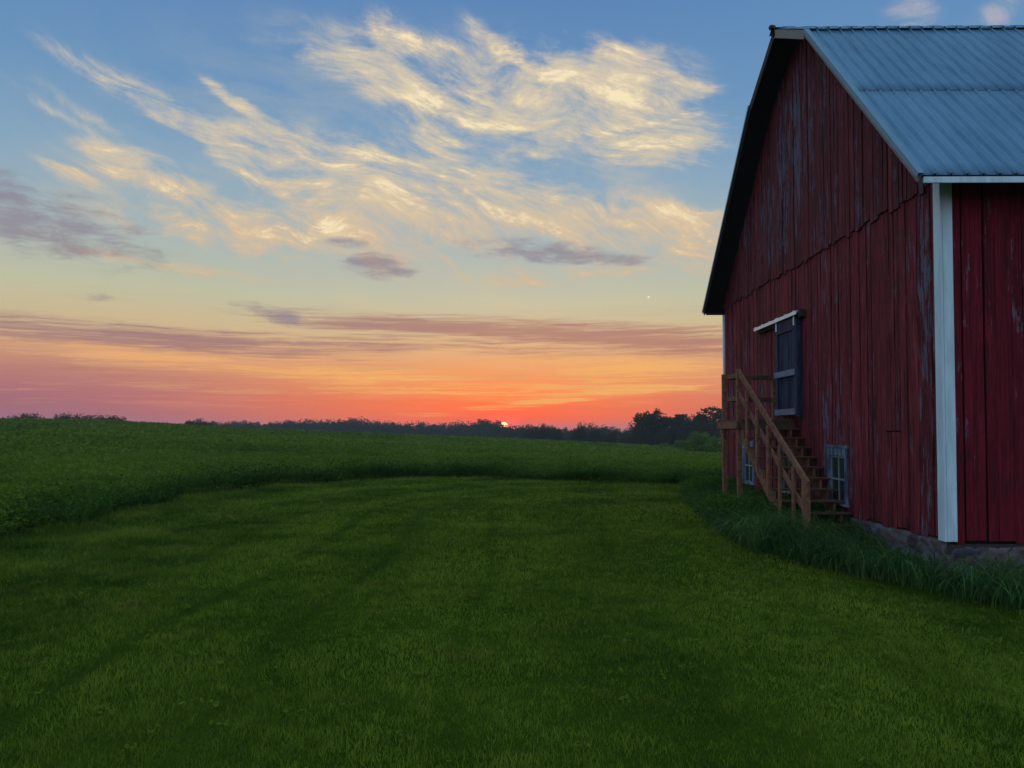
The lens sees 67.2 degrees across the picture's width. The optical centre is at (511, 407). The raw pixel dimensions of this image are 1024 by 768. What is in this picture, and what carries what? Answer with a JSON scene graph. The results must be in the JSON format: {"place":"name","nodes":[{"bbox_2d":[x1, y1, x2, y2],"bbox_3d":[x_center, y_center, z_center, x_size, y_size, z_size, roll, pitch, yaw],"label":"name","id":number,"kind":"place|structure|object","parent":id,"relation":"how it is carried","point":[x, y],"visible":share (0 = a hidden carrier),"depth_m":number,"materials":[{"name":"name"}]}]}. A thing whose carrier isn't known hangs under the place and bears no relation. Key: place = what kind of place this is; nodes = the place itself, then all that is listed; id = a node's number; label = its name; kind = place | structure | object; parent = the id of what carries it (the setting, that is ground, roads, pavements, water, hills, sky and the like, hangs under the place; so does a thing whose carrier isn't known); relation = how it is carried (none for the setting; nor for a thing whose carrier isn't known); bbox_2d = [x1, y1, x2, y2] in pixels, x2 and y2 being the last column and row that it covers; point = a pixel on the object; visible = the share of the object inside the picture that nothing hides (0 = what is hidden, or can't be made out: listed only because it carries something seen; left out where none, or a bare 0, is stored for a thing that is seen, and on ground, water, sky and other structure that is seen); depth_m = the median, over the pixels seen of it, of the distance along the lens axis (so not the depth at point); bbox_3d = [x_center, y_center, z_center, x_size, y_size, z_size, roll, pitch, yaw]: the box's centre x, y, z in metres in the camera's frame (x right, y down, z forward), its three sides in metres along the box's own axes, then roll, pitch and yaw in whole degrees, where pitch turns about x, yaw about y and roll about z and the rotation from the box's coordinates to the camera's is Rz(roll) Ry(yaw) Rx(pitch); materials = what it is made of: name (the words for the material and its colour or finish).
{"place":"outdoors","nodes":[
{"label":"outdoors","id":0,"kind":"place"},
{"bbox_2d":[0,417,721,537],"bbox_3d":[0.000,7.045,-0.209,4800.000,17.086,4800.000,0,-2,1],"label":"field","id":1,"kind":"structure","parent":0,"point":[200,464],"depth_m":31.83,"materials":[{"name":"green plant"}]},
{"bbox_2d":[14,413,37,418],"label":"tree","id":2,"kind":"object","parent":1,"relation":"on","point":[23,415],"depth_m":215.85,"materials":[{"name":"green plant"}]},
{"bbox_2d":[19,412,48,418],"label":"tree","id":3,"kind":"object","parent":1,"relation":"on","point":[31,417],"visible":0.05,"depth_m":212.67,"materials":[{"name":"green plant"}]},
{"bbox_2d":[53,413,73,419],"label":"tree","id":4,"kind":"object","parent":1,"relation":"on","point":[60,416],"visible":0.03,"depth_m":211.03,"materials":[{"name":"green plant"}]},
{"bbox_2d":[58,412,91,419],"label":"tree","id":5,"kind":"object","parent":1,"relation":"on","point":[69,416],"visible":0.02,"depth_m":208.42,"materials":[{"name":"green plant"}]},
{"bbox_2d":[91,413,115,419],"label":"tree","id":6,"kind":"object","parent":1,"relation":"on","point":[100,417],"visible":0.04,"depth_m":212.44,"materials":[{"name":"green plant"}]},
{"bbox_2d":[103,415,118,419],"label":"tree","id":7,"kind":"object","parent":1,"relation":"on","point":[112,418],"visible":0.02,"depth_m":213.27,"materials":[{"name":"green plant"}]},
{"bbox_2d":[110,416,126,421],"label":"tree","id":8,"kind":"object","parent":1,"relation":"on","point":[121,419],"visible":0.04,"depth_m":211.56,"materials":[{"name":"green plant"}]},
{"bbox_2d":[185,419,198,424],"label":"tree","id":9,"kind":"object","parent":1,"relation":"on","point":[189,422],"visible":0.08,"depth_m":240.12,"materials":[{"name":"green plant"}]},
{"bbox_2d":[235,420,247,426],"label":"tree","id":10,"kind":"object","parent":1,"relation":"on","point":[241,423],"visible":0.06,"depth_m":447.82,"materials":[{"name":"green plant"}]},
{"bbox_2d":[244,421,255,427],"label":"tree","id":11,"kind":"object","parent":1,"relation":"on","point":[249,424],"visible":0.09,"depth_m":405.56,"materials":[{"name":"green plant"}]},
{"bbox_2d":[252,421,262,427],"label":"tree","id":12,"kind":"object","parent":1,"relation":"on","point":[257,425],"visible":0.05,"depth_m":428.95,"materials":[{"name":"green plant"}]},
{"bbox_2d":[259,422,272,428],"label":"tree","id":13,"kind":"object","parent":1,"relation":"on","point":[269,425],"visible":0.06,"depth_m":405.52,"materials":[{"name":"green plant"}]},
{"bbox_2d":[272,420,289,428],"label":"tree","id":14,"kind":"object","parent":1,"relation":"on","point":[282,426],"visible":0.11,"depth_m":394.65,"materials":[{"name":"green plant"}]},
{"bbox_2d":[281,419,302,429],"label":"tree","id":15,"kind":"object","parent":1,"relation":"on","point":[291,425],"visible":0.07,"depth_m":401.43,"materials":[{"name":"green plant"}]},
{"bbox_2d":[290,419,314,429],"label":"tree","id":16,"kind":"object","parent":1,"relation":"on","point":[301,423],"visible":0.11,"depth_m":414.78,"materials":[{"name":"green plant"}]},
{"bbox_2d":[300,421,312,429],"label":"tree","id":17,"kind":"object","parent":1,"relation":"on","point":[304,426],"visible":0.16,"depth_m":413.42,"materials":[{"name":"green plant"}]},
{"bbox_2d":[308,419,352,431],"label":"tree","id":18,"kind":"object","parent":1,"relation":"on","point":[325,427],"visible":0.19,"depth_m":395.11,"materials":[{"name":"green plant"}]},
{"bbox_2d":[330,421,349,431],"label":"tree","id":19,"kind":"object","parent":1,"relation":"on","point":[344,428],"visible":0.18,"depth_m":396.88,"materials":[{"name":"green plant"}]},
{"bbox_2d":[329,418,365,432],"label":"tree","id":20,"kind":"object","parent":1,"relation":"on","point":[356,423],"visible":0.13,"depth_m":407.11,"materials":[{"name":"green plant"}]},
{"bbox_2d":[345,416,374,432],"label":"tree","id":21,"kind":"object","parent":1,"relation":"on","point":[362,426],"visible":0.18,"depth_m":415.87,"materials":[{"name":"green plant"}]},
{"bbox_2d":[0,452,721,538],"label":"edge weeds","id":22,"kind":"object","parent":1,"relation":"on","point":[78,513],"visible":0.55,"depth_m":22.59,"materials":[{"name":"green plant"}]},
{"bbox_2d":[360,420,376,431],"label":"tree","id":23,"kind":"object","parent":1,"relation":"on","point":[367,424],"visible":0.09,"depth_m":419.40,"materials":[{"name":"green plant"}]},
{"bbox_2d":[368,420,396,433],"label":"tree","id":24,"kind":"object","parent":1,"relation":"on","point":[382,429],"visible":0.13,"depth_m":418.88,"materials":[{"name":"green plant"}]},
{"bbox_2d":[383,422,402,433],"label":"tree","id":25,"kind":"object","parent":1,"relation":"on","point":[391,428],"visible":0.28,"depth_m":410.09,"materials":[{"name":"green plant"}]},
{"bbox_2d":[396,423,419,433],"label":"tree","id":26,"kind":"object","parent":1,"relation":"on","point":[407,430],"visible":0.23,"depth_m":401.96,"materials":[{"name":"green plant"}]},
{"bbox_2d":[404,421,424,429],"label":"tree","id":27,"kind":"object","parent":1,"relation":"on","point":[413,425],"visible":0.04,"depth_m":432.66,"materials":[{"name":"green plant"}]},
{"bbox_2d":[409,423,431,434],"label":"tree","id":28,"kind":"object","parent":1,"relation":"on","point":[421,429],"visible":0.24,"depth_m":411.49,"materials":[{"name":"green plant"}]},
{"bbox_2d":[424,424,438,434],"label":"tree","id":29,"kind":"object","parent":1,"relation":"on","point":[430,428],"visible":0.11,"depth_m":411.62,"materials":[{"name":"green plant"}]},
{"bbox_2d":[429,422,461,435],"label":"tree","id":30,"kind":"object","parent":1,"relation":"on","point":[442,429],"visible":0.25,"depth_m":401.87,"materials":[{"name":"green plant"}]},
{"bbox_2d":[445,422,461,431],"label":"tree","id":31,"kind":"object","parent":1,"relation":"on","point":[455,427],"visible":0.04,"depth_m":411.03,"materials":[{"name":"green plant"}]},
{"bbox_2d":[448,421,474,436],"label":"tree","id":32,"kind":"object","parent":1,"relation":"on","point":[464,432],"visible":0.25,"depth_m":400.97,"materials":[{"name":"green plant"}]},
{"bbox_2d":[469,419,491,435],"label":"tree","id":33,"kind":"object","parent":1,"relation":"on","point":[475,424],"visible":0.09,"depth_m":403.23,"materials":[{"name":"green plant"}]},
{"bbox_2d":[469,419,501,436],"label":"tree","id":34,"kind":"object","parent":1,"relation":"on","point":[480,431],"visible":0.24,"depth_m":396.33,"materials":[{"name":"green plant"}]},
{"bbox_2d":[484,424,507,436],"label":"tree","id":35,"kind":"object","parent":1,"relation":"on","point":[493,434],"visible":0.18,"depth_m":324.37,"materials":[{"name":"green plant"}]},
{"bbox_2d":[495,424,514,435],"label":"tree","id":36,"kind":"object","parent":1,"relation":"on","point":[504,429],"visible":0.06,"depth_m":326.59,"materials":[{"name":"green plant"}]},
{"bbox_2d":[498,425,527,437],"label":"tree","id":37,"kind":"object","parent":1,"relation":"on","point":[505,434],"visible":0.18,"depth_m":304.26,"materials":[{"name":"green plant"}]},
{"bbox_2d":[512,425,535,437],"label":"tree","id":38,"kind":"object","parent":1,"relation":"on","point":[516,432],"visible":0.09,"depth_m":304.25,"materials":[{"name":"green plant"}]},
{"bbox_2d":[522,429,535,438],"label":"tree","id":39,"kind":"object","parent":1,"relation":"on","point":[528,434],"visible":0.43,"depth_m":233.76,"materials":[{"name":"green plant"}]},
{"bbox_2d":[524,424,537,431],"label":"tree","id":40,"kind":"object","parent":1,"relation":"on","point":[527,426],"visible":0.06,"depth_m":305.87,"materials":[{"name":"green plant"}]},
{"bbox_2d":[534,423,550,439],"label":"tree","id":41,"kind":"object","parent":1,"relation":"on","point":[543,432],"visible":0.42,"depth_m":238.52,"materials":[{"name":"green plant"}]},
{"bbox_2d":[548,427,566,440],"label":"tree","id":42,"kind":"object","parent":1,"relation":"on","point":[556,435],"visible":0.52,"depth_m":234.66,"materials":[{"name":"green plant"}]},
{"bbox_2d":[560,427,572,439],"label":"tree","id":43,"kind":"object","parent":1,"relation":"on","point":[565,431],"visible":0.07,"depth_m":348.16,"materials":[{"name":"green plant"}]},
{"bbox_2d":[567,429,573,440],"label":"tree","id":44,"kind":"object","parent":1,"relation":"on","point":[569,433],"visible":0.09,"depth_m":314.65,"materials":[{"name":"green plant"}]},
{"bbox_2d":[570,427,592,441],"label":"tree","id":45,"kind":"object","parent":1,"relation":"on","point":[579,434],"visible":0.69,"depth_m":223.75,"materials":[{"name":"green plant"}]},
{"bbox_2d":[577,422,602,437],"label":"tree","id":46,"kind":"object","parent":1,"relation":"on","point":[589,428],"visible":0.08,"depth_m":318.48,"materials":[{"name":"green plant"}]},
{"bbox_2d":[586,427,606,441],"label":"tree","id":47,"kind":"object","parent":1,"relation":"on","point":[596,436],"visible":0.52,"depth_m":228.50,"materials":[{"name":"green plant"}]},
{"bbox_2d":[603,431,618,442],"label":"tree","id":48,"kind":"object","parent":1,"relation":"on","point":[612,436],"visible":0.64,"depth_m":224.39,"materials":[{"name":"green plant"}]},
{"bbox_2d":[600,426,621,442],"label":"tree","id":49,"kind":"object","parent":1,"relation":"on","point":[609,431],"visible":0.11,"depth_m":312.31,"materials":[{"name":"green plant"}]},
{"bbox_2d":[618,429,631,443],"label":"tree","id":50,"kind":"object","parent":1,"relation":"on","point":[624,438],"visible":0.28,"depth_m":222.60,"materials":[{"name":"green plant"}]},
{"bbox_2d":[629,421,652,444],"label":"tree","id":51,"kind":"object","parent":1,"relation":"on","point":[637,434],"visible":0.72,"depth_m":200.31,"materials":[{"name":"green plant"}]},
{"bbox_2d":[627,408,678,444],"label":"tree","id":52,"kind":"object","parent":1,"relation":"on","point":[655,419],"visible":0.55,"depth_m":201.90,"materials":[{"name":"green plant"}]},
{"bbox_2d":[654,414,683,444],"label":"tree","id":53,"kind":"object","parent":1,"relation":"on","point":[677,416],"visible":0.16,"depth_m":205.33,"materials":[{"name":"green plant"}]},
{"bbox_2d":[671,440,685,448],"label":"bush","id":54,"kind":"object","parent":1,"relation":"on","point":[679,443],"visible":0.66,"depth_m":109.20,"materials":[{"name":"green plant"}]},
{"bbox_2d":[668,414,691,444],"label":"tree","id":55,"kind":"object","parent":1,"relation":"on","point":[676,423],"visible":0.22,"depth_m":202.30,"materials":[{"name":"green plant"}]},
{"bbox_2d":[675,429,691,445],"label":"tree","id":56,"kind":"object","parent":1,"relation":"on","point":[683,437],"visible":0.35,"depth_m":189.14,"materials":[{"name":"green plant"}]},
{"bbox_2d":[674,412,715,442],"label":"tree","id":57,"kind":"object","parent":1,"relation":"on","point":[680,428],"visible":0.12,"depth_m":195.25,"materials":[{"name":"green plant"}]},
{"bbox_2d":[684,431,710,450],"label":"bush","id":58,"kind":"object","parent":1,"relation":"on","point":[699,447],"visible":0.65,"depth_m":91.33,"materials":[{"name":"green plant"}]},
{"bbox_2d":[685,405,721,441],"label":"tree","id":59,"kind":"object","parent":1,"relation":"on","point":[717,413],"visible":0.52,"depth_m":188.59,"materials":[{"name":"green plant"}]},
{"bbox_2d":[690,419,721,445],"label":"tree","id":60,"kind":"object","parent":1,"relation":"on","point":[710,429],"visible":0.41,"depth_m":183.42,"materials":[{"name":"green plant"}]},
{"bbox_2d":[703,436,721,452],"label":"bush","id":61,"kind":"object","parent":1,"relation":"on","point":[717,446],"visible":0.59,"depth_m":83.48,"materials":[{"name":"green plant"}]},
{"bbox_2d":[0,474,1023,767],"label":"lawn","id":62,"kind":"structure","parent":0,"point":[550,744],"depth_m":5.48,"materials":[{"name":"plant"}]},
{"bbox_2d":[717,369,860,536],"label":"wooden staircase","id":63,"kind":"structure","parent":62,"relation":"on","point":[800,497],"depth_m":14.10,"materials":[{"name":"brown wood"}]},
{"bbox_2d":[702,25,1023,584],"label":"barn","id":64,"kind":"structure","parent":62,"relation":"on","point":[864,296],"depth_m":11.74,"materials":[{"name":"wood"}]},
{"bbox_2d":[742,441,754,484],"bbox_3d":[5.651,1.319,18.393,0.112,1.025,1.010,0,-2,1],"label":"window","id":65,"kind":"structure","parent":64,"relation":"in","point":[748,471],"depth_m":18.56,"materials":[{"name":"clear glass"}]},
{"bbox_2d":[774,315,796,416],"bbox_3d":[5.506,-0.838,15.492,0.074,2.035,1.180,0,-2,1],"label":"sliding door","id":66,"kind":"structure","parent":64,"relation":"in","point":[785,341],"depth_m":15.49,"materials":[{"name":"grey wood"}]},
{"bbox_2d":[781,443,795,493],"bbox_3d":[5.627,1.238,15.680,0.112,1.025,0.980,0,-2,1],"label":"window","id":67,"kind":"structure","parent":64,"relation":"in","point":[787,462],"depth_m":15.80,"materials":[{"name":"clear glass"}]},
{"bbox_2d":[825,445,849,507],"bbox_3d":[5.605,1.166,13.241,0.112,1.025,0.940,0,-2,1],"label":"window","id":68,"kind":"structure","parent":64,"relation":"in","point":[837,462],"depth_m":13.23,"materials":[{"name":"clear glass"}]},
{"bbox_2d":[0,0,1023,432],"label":"sky","id":69,"kind":"structure","parent":0,"point":[511,212],"materials":[{"name":"blue"}]},
{"bbox_2d":[671,471,1023,613],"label":"long grass","id":70,"kind":"structure","parent":0,"point":[850,556],"depth_m":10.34,"materials":[{"name":"green plant"}]}
]}

